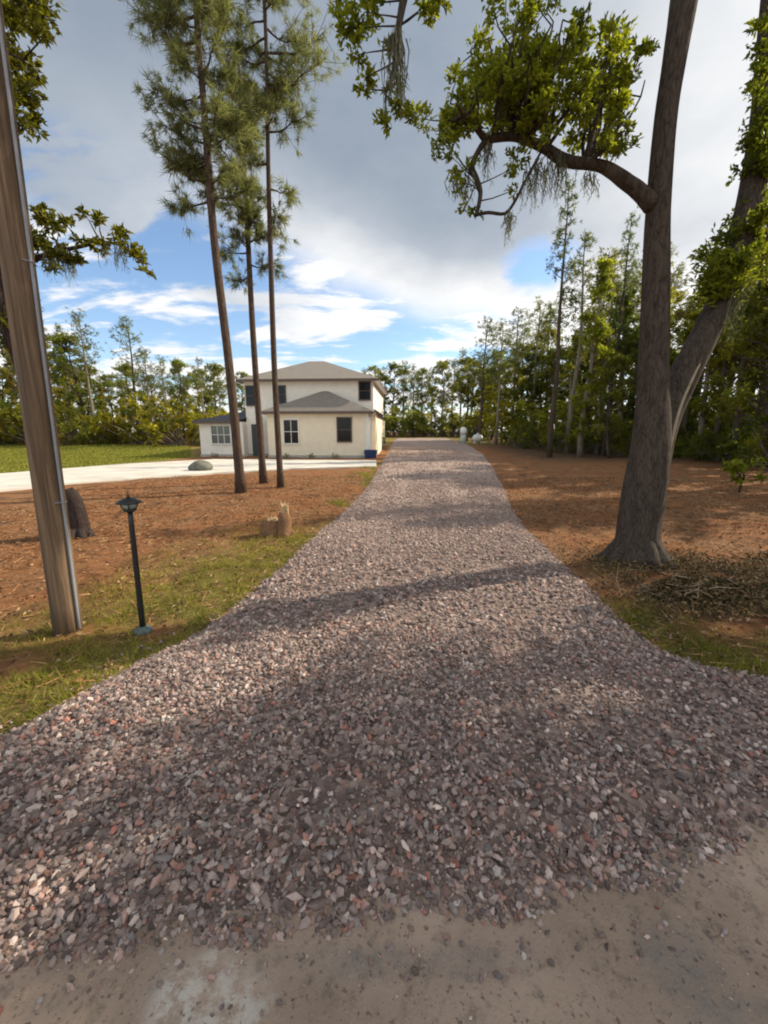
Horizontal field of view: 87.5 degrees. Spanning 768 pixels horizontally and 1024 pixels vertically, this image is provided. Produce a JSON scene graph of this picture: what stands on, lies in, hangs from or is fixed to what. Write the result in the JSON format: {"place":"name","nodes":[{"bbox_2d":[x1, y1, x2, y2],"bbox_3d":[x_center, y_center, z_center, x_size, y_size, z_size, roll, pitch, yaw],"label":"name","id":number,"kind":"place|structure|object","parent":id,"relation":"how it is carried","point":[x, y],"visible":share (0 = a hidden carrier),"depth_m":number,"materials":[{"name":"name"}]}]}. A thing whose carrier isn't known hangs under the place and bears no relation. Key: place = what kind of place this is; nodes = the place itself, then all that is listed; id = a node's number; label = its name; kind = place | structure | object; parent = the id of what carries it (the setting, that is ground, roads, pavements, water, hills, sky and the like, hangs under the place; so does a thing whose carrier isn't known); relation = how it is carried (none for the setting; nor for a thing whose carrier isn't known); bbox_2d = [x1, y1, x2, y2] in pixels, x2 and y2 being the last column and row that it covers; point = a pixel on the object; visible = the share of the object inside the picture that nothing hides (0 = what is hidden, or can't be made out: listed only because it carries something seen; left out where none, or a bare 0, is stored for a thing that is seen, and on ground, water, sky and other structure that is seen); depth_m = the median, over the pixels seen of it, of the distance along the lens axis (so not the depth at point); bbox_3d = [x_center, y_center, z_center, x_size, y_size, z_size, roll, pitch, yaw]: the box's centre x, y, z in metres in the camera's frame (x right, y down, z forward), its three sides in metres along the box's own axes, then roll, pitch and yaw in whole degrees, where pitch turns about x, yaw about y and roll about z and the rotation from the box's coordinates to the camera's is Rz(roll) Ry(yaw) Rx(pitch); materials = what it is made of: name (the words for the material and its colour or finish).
{"place":"outdoors","nodes":[
{"label":"outdoors","id":0,"kind":"place"},
{"bbox_2d":[0,459,375,491],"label":"concrete path","id":1,"kind":"structure","parent":0,"point":[13,481],"depth_m":17.11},
{"bbox_2d":[0,0,764,431],"label":"sky","id":2,"kind":"structure","parent":0,"point":[384,268],"materials":[{"name":"blue"}]},
{"bbox_2d":[0,447,767,1023],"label":"gravel","id":3,"kind":"structure","parent":0,"point":[80,707],"depth_m":1.97,"materials":[{"name":"gravel"}]},
{"bbox_2d":[0,816,767,1023],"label":"road","id":4,"kind":"structure","parent":0,"point":[571,981],"depth_m":1.25,"materials":[{"name":"concrete"}]},
{"bbox_2d":[0,432,767,734],"bbox_3d":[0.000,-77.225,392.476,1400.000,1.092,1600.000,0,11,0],"label":"ground","id":5,"kind":"structure","parent":0,"point":[505,460],"depth_m":6.64,"materials":[{"name":"soil"}]},
{"bbox_2d":[0,351,22,442],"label":"tree","id":6,"kind":"object","parent":5,"relation":"on","point":[10,381],"visible":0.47,"depth_m":40.23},
{"bbox_2d":[0,392,70,443],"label":"shrub","id":7,"kind":"object","parent":5,"relation":"on","point":[13,424],"visible":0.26,"depth_m":36.50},
{"bbox_2d":[1,308,72,385],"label":"pine tree","id":8,"kind":"object","parent":5,"relation":"on","point":[50,354],"visible":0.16,"depth_m":36.80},
{"bbox_2d":[0,0,82,635],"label":"utility pole","id":9,"kind":"object","parent":5,"relation":"on","point":[22,299],"visible":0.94,"depth_m":2.90,"materials":[{"name":"brown wood"}]},
{"bbox_2d":[1,337,83,406],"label":"leafy tree","id":10,"kind":"object","parent":5,"relation":"on","point":[60,389],"visible":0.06,"depth_m":42.96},
{"bbox_2d":[0,402,100,444],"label":"shrub","id":11,"kind":"object","parent":5,"relation":"on","point":[12,429],"visible":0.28,"depth_m":36.27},
{"bbox_2d":[55,409,89,444],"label":"shrub","id":12,"kind":"object","parent":5,"relation":"on","point":[64,427],"visible":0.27,"depth_m":37.47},
{"bbox_2d":[54,402,99,443],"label":"shrub","id":13,"kind":"object","parent":5,"relation":"on","point":[71,408],"visible":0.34,"depth_m":38.02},
{"bbox_2d":[0,0,156,372],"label":"oak tree","id":14,"kind":"object","parent":5,"relation":"on","point":[18,15],"visible":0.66,"depth_m":5.23,"materials":[{"name":"green plant"}]},
{"bbox_2d":[39,249,77,288],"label":"spanish moss","id":15,"kind":"object","parent":14,"relation":"attached to","point":[73,271],"visible":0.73,"depth_m":5.66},
{"bbox_2d":[97,241,129,272],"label":"spanish moss","id":16,"kind":"object","parent":14,"relation":"attached to","point":[115,248],"visible":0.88,"depth_m":5.64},
{"bbox_2d":[45,330,114,428],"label":"leafy tree","id":17,"kind":"object","parent":5,"relation":"on","point":[80,402],"visible":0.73,"depth_m":39.33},
{"bbox_2d":[65,487,95,539],"bbox_3d":[-4.863,0.053,6.361,0.515,0.892,0.534,0,11,0],"label":"tree stump","id":18,"kind":"object","parent":5,"relation":"on","point":[79,521],"visible":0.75,"depth_m":6.29,"materials":[{"name":"wood"}]},
{"bbox_2d":[58,307,103,432],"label":"pine tree","id":19,"kind":"object","parent":5,"relation":"on","point":[84,355],"visible":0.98,"depth_m":38.07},
{"bbox_2d":[54,403,132,445],"bbox_3d":[-29.221,-8.432,39.268,9.037,4.309,8.050,3,12,14],"label":"shrub","id":20,"kind":"object","parent":5,"relation":"on","point":[95,417],"visible":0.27,"depth_m":38.39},
{"bbox_2d":[92,374,121,416],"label":"leafy tree","id":21,"kind":"object","parent":5,"relation":"on","point":[110,404],"visible":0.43,"depth_m":49.52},
{"bbox_2d":[74,408,150,444],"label":"shrub","id":22,"kind":"object","parent":5,"relation":"on","point":[80,436],"visible":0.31,"depth_m":37.70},
{"bbox_2d":[100,415,143,443],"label":"shrub","id":23,"kind":"object","parent":5,"relation":"on","point":[114,429],"visible":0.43,"depth_m":38.28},
{"bbox_2d":[93,315,156,442],"bbox_3d":[-24.147,-12.239,38.049,4.485,12.006,4.746,0,11,-1],"label":"pine tree","id":24,"kind":"object","parent":5,"relation":"on","point":[134,377],"visible":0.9,"depth_m":37.26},
{"bbox_2d":[106,362,146,423],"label":"leafy tree","id":25,"kind":"object","parent":5,"relation":"on","point":[125,367],"visible":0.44,"depth_m":48.09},
{"bbox_2d":[115,491,152,635],"bbox_3d":[-2.003,0.429,3.250,0.184,1.210,0.184,0,11,0],"label":"post lamp","id":26,"kind":"object","parent":5,"relation":"on","point":[128,504],"visible":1,"depth_m":3.23,"materials":[{"name":"black metal"}]},
{"bbox_2d":[133,346,155,443],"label":"pine tree","id":27,"kind":"object","parent":5,"relation":"on","point":[141,371],"visible":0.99,"depth_m":36.85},
{"bbox_2d":[89,392,204,444],"bbox_3d":[-22.189,-8.520,37.985,9.568,5.122,10.740,1,11,7],"label":"shrub","id":28,"kind":"object","parent":5,"relation":"on","point":[131,404],"visible":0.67,"depth_m":36.47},
{"bbox_2d":[147,355,178,443],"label":"pine tree","id":29,"kind":"object","parent":5,"relation":"on","point":[160,370],"visible":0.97,"depth_m":37.83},
{"bbox_2d":[133,405,197,444],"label":"shrub","id":30,"kind":"object","parent":5,"relation":"on","point":[173,420],"visible":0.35,"depth_m":37.91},
{"bbox_2d":[158,357,201,434],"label":"leafy tree","id":31,"kind":"object","parent":5,"relation":"on","point":[173,366],"visible":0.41,"depth_m":49.02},
{"bbox_2d":[166,364,196,439],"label":"tree","id":32,"kind":"object","parent":5,"relation":"on","point":[180,383],"visible":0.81,"depth_m":39.30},
{"bbox_2d":[136,400,228,446],"bbox_3d":[-18.549,-8.377,38.206,9.851,4.698,8.776,8,14,35],"label":"shrub","id":33,"kind":"object","parent":5,"relation":"on","point":[189,416],"visible":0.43,"depth_m":36.90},
{"bbox_2d":[118,0,270,493],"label":"pine tree","id":34,"kind":"object","parent":5,"relation":"on","point":[227,118],"visible":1,"depth_m":9.31,"materials":[{"name":"green plant"}]},
{"bbox_2d":[188,356,210,418],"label":"pine tree","id":35,"kind":"object","parent":5,"relation":"on","point":[205,390],"visible":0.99,"depth_m":37.49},
{"bbox_2d":[190,361,227,418],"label":"leafy tree","id":36,"kind":"object","parent":5,"relation":"on","point":[213,367],"visible":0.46,"depth_m":48.80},
{"bbox_2d":[234,371,250,411],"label":"leafy tree","id":37,"kind":"object","parent":5,"relation":"on","point":[241,388],"visible":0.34,"depth_m":48.44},
{"bbox_2d":[201,60,299,483],"bbox_3d":[-3.889,-6.781,12.063,2.653,11.998,2.349,0,11,0],"label":"pine tree","id":38,"kind":"object","parent":5,"relation":"on","point":[248,218],"visible":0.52,"depth_m":11.65,"materials":[{"name":"green plant"}]},
{"bbox_2d":[259,502,296,538],"bbox_3d":[-1.737,0.150,6.557,0.703,0.660,0.568,0,11,0],"label":"tree stump","id":39,"kind":"object","parent":5,"relation":"on","point":[279,526],"visible":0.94,"depth_m":6.46,"materials":[{"name":"brown wood"}]},
{"bbox_2d":[212,0,348,487],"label":"pine tree","id":40,"kind":"object","parent":5,"relation":"on","point":[270,97],"visible":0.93,"depth_m":10.25,"materials":[{"name":"green plant"}]},
{"bbox_2d":[192,361,387,457],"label":"house","id":41,"kind":"structure","parent":5,"relation":"on","point":[327,410],"depth_m":26.54,"materials":[{"name":"paint"}]},
{"bbox_2d":[210,425,231,444],"bbox_3d":[-10.983,-5.199,26.991,1.428,1.299,0.082,1,11,4],"label":"window","id":42,"kind":"structure","parent":41,"relation":"in","point":[220,434],"depth_m":27.01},
{"bbox_2d":[282,419,299,443],"bbox_3d":[-5.972,-5.161,25.757,1.060,1.603,0.082,1,11,4],"label":"window","id":43,"kind":"structure","parent":41,"relation":"in","point":[290,426],"depth_m":25.77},
{"bbox_2d":[336,417,351,441],"bbox_3d":[-2.529,-5.236,25.522,0.979,1.573,0.082,1,11,4],"label":"window","id":44,"kind":"structure","parent":41,"relation":"in","point":[344,424],"depth_m":25.53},
{"bbox_2d":[358,381,370,399],"bbox_3d":[-1.280,-8.013,26.521,0.829,1.226,0.082,1,11,4],"label":"window","id":45,"kind":"structure","parent":41,"relation":"in","point":[364,387],"depth_m":26.54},
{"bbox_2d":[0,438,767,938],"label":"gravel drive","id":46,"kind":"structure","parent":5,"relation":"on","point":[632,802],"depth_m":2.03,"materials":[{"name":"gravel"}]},
{"bbox_2d":[0,471,767,726],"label":"pine straw","id":47,"kind":"object","parent":5,"relation":"on","point":[754,508],"visible":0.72,"depth_m":6.53,"materials":[{"name":"plant"}]},
{"bbox_2d":[0,443,767,740],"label":"grass","id":48,"kind":"structure","parent":5,"relation":"on","point":[14,459],"depth_m":3.82,"materials":[{"name":"plant"}]},
{"bbox_2d":[378,361,415,433],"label":"leafy tree","id":49,"kind":"object","parent":5,"relation":"on","point":[394,391],"visible":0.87,"depth_m":59.85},
{"bbox_2d":[385,400,419,436],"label":"shrub","id":50,"kind":"object","parent":5,"relation":"on","point":[392,411],"visible":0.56,"depth_m":56.63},
{"bbox_2d":[385,405,430,437],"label":"shrub","id":51,"kind":"object","parent":5,"relation":"on","point":[405,420],"visible":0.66,"depth_m":55.58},
{"bbox_2d":[407,367,435,411],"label":"leafy tree","id":52,"kind":"object","parent":5,"relation":"on","point":[424,372],"visible":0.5,"depth_m":67.07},
{"bbox_2d":[406,399,464,436],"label":"shrub","id":53,"kind":"object","parent":5,"relation":"on","point":[428,415],"visible":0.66,"depth_m":56.21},
{"bbox_2d":[420,359,463,415],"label":"leafy tree","id":54,"kind":"object","parent":5,"relation":"on","point":[440,367],"visible":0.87,"depth_m":60.56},
{"bbox_2d":[435,408,470,436],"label":"shrub","id":55,"kind":"object","parent":5,"relation":"on","point":[448,425],"visible":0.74,"depth_m":56.65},
{"bbox_2d":[447,356,487,440],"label":"leafy tree","id":56,"kind":"object","parent":5,"relation":"on","point":[464,389],"visible":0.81,"depth_m":45.39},
{"bbox_2d":[462,374,494,432],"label":"leafy tree","id":57,"kind":"object","parent":5,"relation":"on","point":[470,421],"visible":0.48,"depth_m":44.99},
{"bbox_2d":[460,315,506,442],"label":"pine tree","id":58,"kind":"object","parent":5,"relation":"on","point":[482,380],"visible":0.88,"depth_m":40.75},
{"bbox_2d":[478,362,524,441],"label":"leafy tree","id":59,"kind":"object","parent":5,"relation":"on","point":[486,405],"visible":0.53,"depth_m":42.02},
{"bbox_2d":[478,318,526,443],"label":"pine tree","id":60,"kind":"object","parent":5,"relation":"on","point":[500,329],"visible":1,"depth_m":37.74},
{"bbox_2d":[501,306,531,443],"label":"pine tree","id":61,"kind":"object","parent":5,"relation":"on","point":[517,337],"visible":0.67,"depth_m":39.38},
{"bbox_2d":[475,390,560,443],"bbox_3d":[13.655,-9.316,40.239,7.378,5.728,8.132,-9,15,-39],"label":"shrub","id":62,"kind":"object","parent":5,"relation":"on","point":[503,417],"visible":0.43,"depth_m":39.15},
{"bbox_2d":[499,421,541,448],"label":"shrub","id":63,"kind":"object","parent":5,"relation":"on","point":[521,444],"visible":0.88,"depth_m":34.43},
{"bbox_2d":[500,350,553,424],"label":"leafy tree","id":64,"kind":"object","parent":5,"relation":"on","point":[527,387],"visible":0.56,"depth_m":38.58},
{"bbox_2d":[511,410,557,447],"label":"shrub","id":65,"kind":"object","parent":5,"relation":"on","point":[531,425],"visible":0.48,"depth_m":34.77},
{"bbox_2d":[510,295,563,439],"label":"pine tree","id":66,"kind":"object","parent":5,"relation":"on","point":[539,317],"visible":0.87,"depth_m":37.24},
{"bbox_2d":[516,421,565,449],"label":"shrub","id":67,"kind":"object","parent":5,"relation":"on","point":[543,432],"visible":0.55,"depth_m":32.78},
{"bbox_2d":[517,327,570,421],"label":"leafy tree","id":68,"kind":"object","parent":5,"relation":"on","point":[552,334],"visible":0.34,"depth_m":39.65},
{"bbox_2d":[326,0,767,571],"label":"oak tree","id":69,"kind":"object","parent":5,"relation":"on","point":[520,84],"visible":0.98,"depth_m":4.19,"materials":[{"name":"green plant"}]},
{"bbox_2d":[379,23,410,121],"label":"spanish moss","id":70,"kind":"object","parent":69,"relation":"attached to","point":[399,55],"visible":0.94,"depth_m":3.19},
{"bbox_2d":[445,166,476,210],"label":"spanish moss","id":71,"kind":"object","parent":69,"relation":"attached to","point":[457,186],"visible":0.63,"depth_m":4.04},
{"bbox_2d":[477,140,496,185],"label":"spanish moss","id":72,"kind":"object","parent":69,"relation":"attached to","point":[485,150],"visible":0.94,"depth_m":4.07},
{"bbox_2d":[517,156,552,214],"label":"spanish moss","id":73,"kind":"object","parent":69,"relation":"attached to","point":[536,178],"visible":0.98,"depth_m":4.20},
{"bbox_2d":[538,146,568,204],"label":"spanish moss","id":74,"kind":"object","parent":69,"relation":"attached to","point":[560,166],"visible":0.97,"depth_m":4.17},
{"bbox_2d":[570,168,599,201],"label":"spanish moss","id":75,"kind":"object","parent":69,"relation":"attached to","point":[586,179],"visible":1,"depth_m":4.30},
{"bbox_2d":[687,241,764,306],"bbox_3d":[3.942,-2.740,4.687,0.842,0.811,0.596,0,11,0],"label":"fern","id":76,"kind":"object","parent":69,"relation":"on","point":[713,275],"visible":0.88,"depth_m":4.61,"materials":[{"name":"green plant"}]},
{"bbox_2d":[719,246,757,345],"bbox_3d":[4.099,-2.494,4.713,0.406,1.073,0.369,-9,14,-38],"label":"spanish moss","id":77,"kind":"object","parent":69,"relation":"attached to","point":[736,301],"visible":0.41,"depth_m":4.72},
{"bbox_2d":[498,387,597,446],"bbox_3d":[16.556,-8.909,37.515,11.709,6.268,13.144,6,13,29],"label":"shrub","id":78,"kind":"object","parent":5,"relation":"on","point":[522,402],"visible":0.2,"depth_m":34.45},
{"bbox_2d":[520,345,582,415],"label":"leafy tree","id":79,"kind":"object","parent":5,"relation":"on","point":[546,386],"visible":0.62,"depth_m":36.94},
{"bbox_2d":[541,419,587,453],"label":"shrub","id":80,"kind":"object","parent":5,"relation":"on","point":[557,440],"visible":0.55,"depth_m":30.42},
{"bbox_2d":[541,172,588,457],"bbox_3d":[10.702,-11.477,24.556,2.280,16.713,2.466,-9,15,-39],"label":"pine tree","id":81,"kind":"object","parent":5,"relation":"on","point":[559,322],"visible":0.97,"depth_m":24.09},
{"bbox_2d":[557,333,584,443],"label":"vine clad tree","id":82,"kind":"object","parent":5,"relation":"on","point":[569,366],"visible":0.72,"depth_m":31.41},
{"bbox_2d":[553,417,602,452],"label":"shrub","id":83,"kind":"object","parent":5,"relation":"on","point":[571,441],"visible":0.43,"depth_m":29.59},
{"bbox_2d":[550,312,612,399],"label":"leafy tree","id":84,"kind":"object","parent":5,"relation":"on","point":[585,367],"visible":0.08,"depth_m":36.93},
{"bbox_2d":[562,228,610,452],"bbox_3d":[14.597,-12.019,29.341,3.826,15.730,3.467,2,11,10],"label":"pine tree","id":85,"kind":"object","parent":5,"relation":"on","point":[589,276],"visible":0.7,"depth_m":28.59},
{"bbox_2d":[568,256,618,456],"bbox_3d":[13.311,-9.468,25.547,2.506,12.443,2.656,-8,14,-35],"label":"vine clad tree","id":86,"kind":"object","parent":5,"relation":"on","point":[596,291],"visible":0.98,"depth_m":25.01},
{"bbox_2d":[584,333,612,453],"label":"vine clad tree","id":87,"kind":"object","parent":5,"relation":"on","point":[597,447],"visible":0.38,"depth_m":28.74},
{"bbox_2d":[560,245,640,434],"bbox_3d":[16.240,-12.174,30.977,5.701,15.262,6.033,-8,14,-35],"label":"pine tree","id":88,"kind":"object","parent":5,"relation":"on","point":[603,305],"visible":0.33,"depth_m":30.15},
{"bbox_2d":[574,351,636,457],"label":"leafy tree","id":89,"kind":"object","parent":5,"relation":"on","point":[618,363],"visible":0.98,"depth_m":24.85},
{"bbox_2d":[597,421,633,455],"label":"shrub","id":90,"kind":"object","parent":5,"relation":"on","point":[621,444],"visible":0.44,"depth_m":27.25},
{"bbox_2d":[597,289,639,454],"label":"vine clad tree","id":91,"kind":"object","parent":5,"relation":"on","point":[628,311],"visible":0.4,"depth_m":27.00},
{"bbox_2d":[600,205,642,455],"bbox_3d":[15.378,-11.343,26.362,2.142,15.700,2.317,-2,12,-11],"label":"pine tree","id":92,"kind":"object","parent":5,"relation":"on","point":[622,291],"visible":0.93,"depth_m":25.68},
{"bbox_2d":[615,311,679,405],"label":"leafy tree","id":93,"kind":"object","parent":5,"relation":"on","point":[631,341],"visible":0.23,"depth_m":25.78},
{"bbox_2d":[625,250,677,450],"bbox_3d":[19.497,-12.039,30.459,3.703,15.223,3.355,0,11,0],"label":"pine tree","id":94,"kind":"object","parent":5,"relation":"on","point":[635,306],"visible":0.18,"depth_m":29.80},
{"bbox_2d":[548,537,767,667],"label":"undergrowth","id":95,"kind":"object","parent":5,"relation":"on","point":[744,569],"visible":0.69,"depth_m":4.60,"materials":[{"name":"grass"},{"name":"leaf"}]},
{"bbox_2d":[623,286,701,383],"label":"leafy tree","id":96,"kind":"object","parent":5,"relation":"on","point":[678,298],"visible":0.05,"depth_m":29.66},
{"bbox_2d":[631,241,698,344],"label":"pine tree","id":97,"kind":"object","parent":5,"relation":"on","point":[679,274],"visible":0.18,"depth_m":26.77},
{"bbox_2d":[670,266,697,350],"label":"pine tree","id":98,"kind":"object","parent":5,"relation":"on","point":[675,284],"visible":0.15,"depth_m":36.19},
{"bbox_2d":[676,308,712,450],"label":"vine clad tree","id":99,"kind":"object","parent":5,"relation":"on","point":[695,315],"visible":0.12,"depth_m":26.62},
{"bbox_2d":[628,571,767,609],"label":"brush pile","id":100,"kind":"object","parent":5,"relation":"on","point":[726,587],"visible":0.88,"depth_m":3.90,"materials":[{"name":"wood twigs"},{"name":"dry leaf"}]},
{"bbox_2d":[670,283,727,412],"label":"leafy tree","id":101,"kind":"object","parent":5,"relation":"on","point":[680,343],"visible":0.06,"depth_m":30.97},
{"bbox_2d":[682,310,735,458],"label":"vine clad tree","id":102,"kind":"object","parent":5,"relation":"on","point":[704,395],"visible":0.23,"depth_m":23.95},
{"bbox_2d":[672,403,750,457],"bbox_3d":[22.458,-5.433,25.896,8.622,4.616,9.679,-7,13,-30],"label":"shrub","id":103,"kind":"object","parent":5,"relation":"on","point":[687,444],"visible":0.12,"depth_m":25.45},
{"bbox_2d":[677,427,760,462],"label":"shrub","id":104,"kind":"object","parent":5,"relation":"on","point":[699,444],"visible":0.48,"depth_m":22.13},
{"bbox_2d":[679,363,767,455],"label":"shrub","id":105,"kind":"object","parent":5,"relation":"on","point":[698,390],"visible":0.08,"depth_m":24.43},
{"bbox_2d":[687,236,767,458],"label":"leafy tree","id":106,"kind":"object","parent":5,"relation":"on","point":[719,362],"visible":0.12,"depth_m":23.02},
{"bbox_2d":[697,252,767,468],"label":"leafy tree","id":107,"kind":"object","parent":5,"relation":"on","point":[745,382],"visible":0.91,"depth_m":18.20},
{"bbox_2d":[705,414,759,460],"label":"shrub","id":108,"kind":"object","parent":5,"relation":"on","point":[729,418],"visible":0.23,"depth_m":21.18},
{"bbox_2d":[715,277,765,430],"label":"vine clad tree","id":109,"kind":"object","parent":5,"relation":"on","point":[753,386],"visible":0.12,"depth_m":23.05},
{"bbox_2d":[714,412,767,471],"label":"shrub","id":110,"kind":"object","parent":5,"relation":"on","point":[738,450],"visible":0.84,"depth_m":17.49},
{"bbox_2d":[719,192,767,443],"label":"leafy tree","id":111,"kind":"object","parent":5,"relation":"on","point":[744,344],"visible":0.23,"depth_m":20.07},
{"bbox_2d":[720,456,767,492],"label":"sapling","id":112,"kind":"object","parent":5,"relation":"on","point":[735,467],"visible":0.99,"depth_m":10.73,"materials":[{"name":"green plant"}]},
{"bbox_2d":[724,206,767,462],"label":"pine tree","id":113,"kind":"object","parent":5,"relation":"on","point":[736,422],"visible":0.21,"depth_m":20.13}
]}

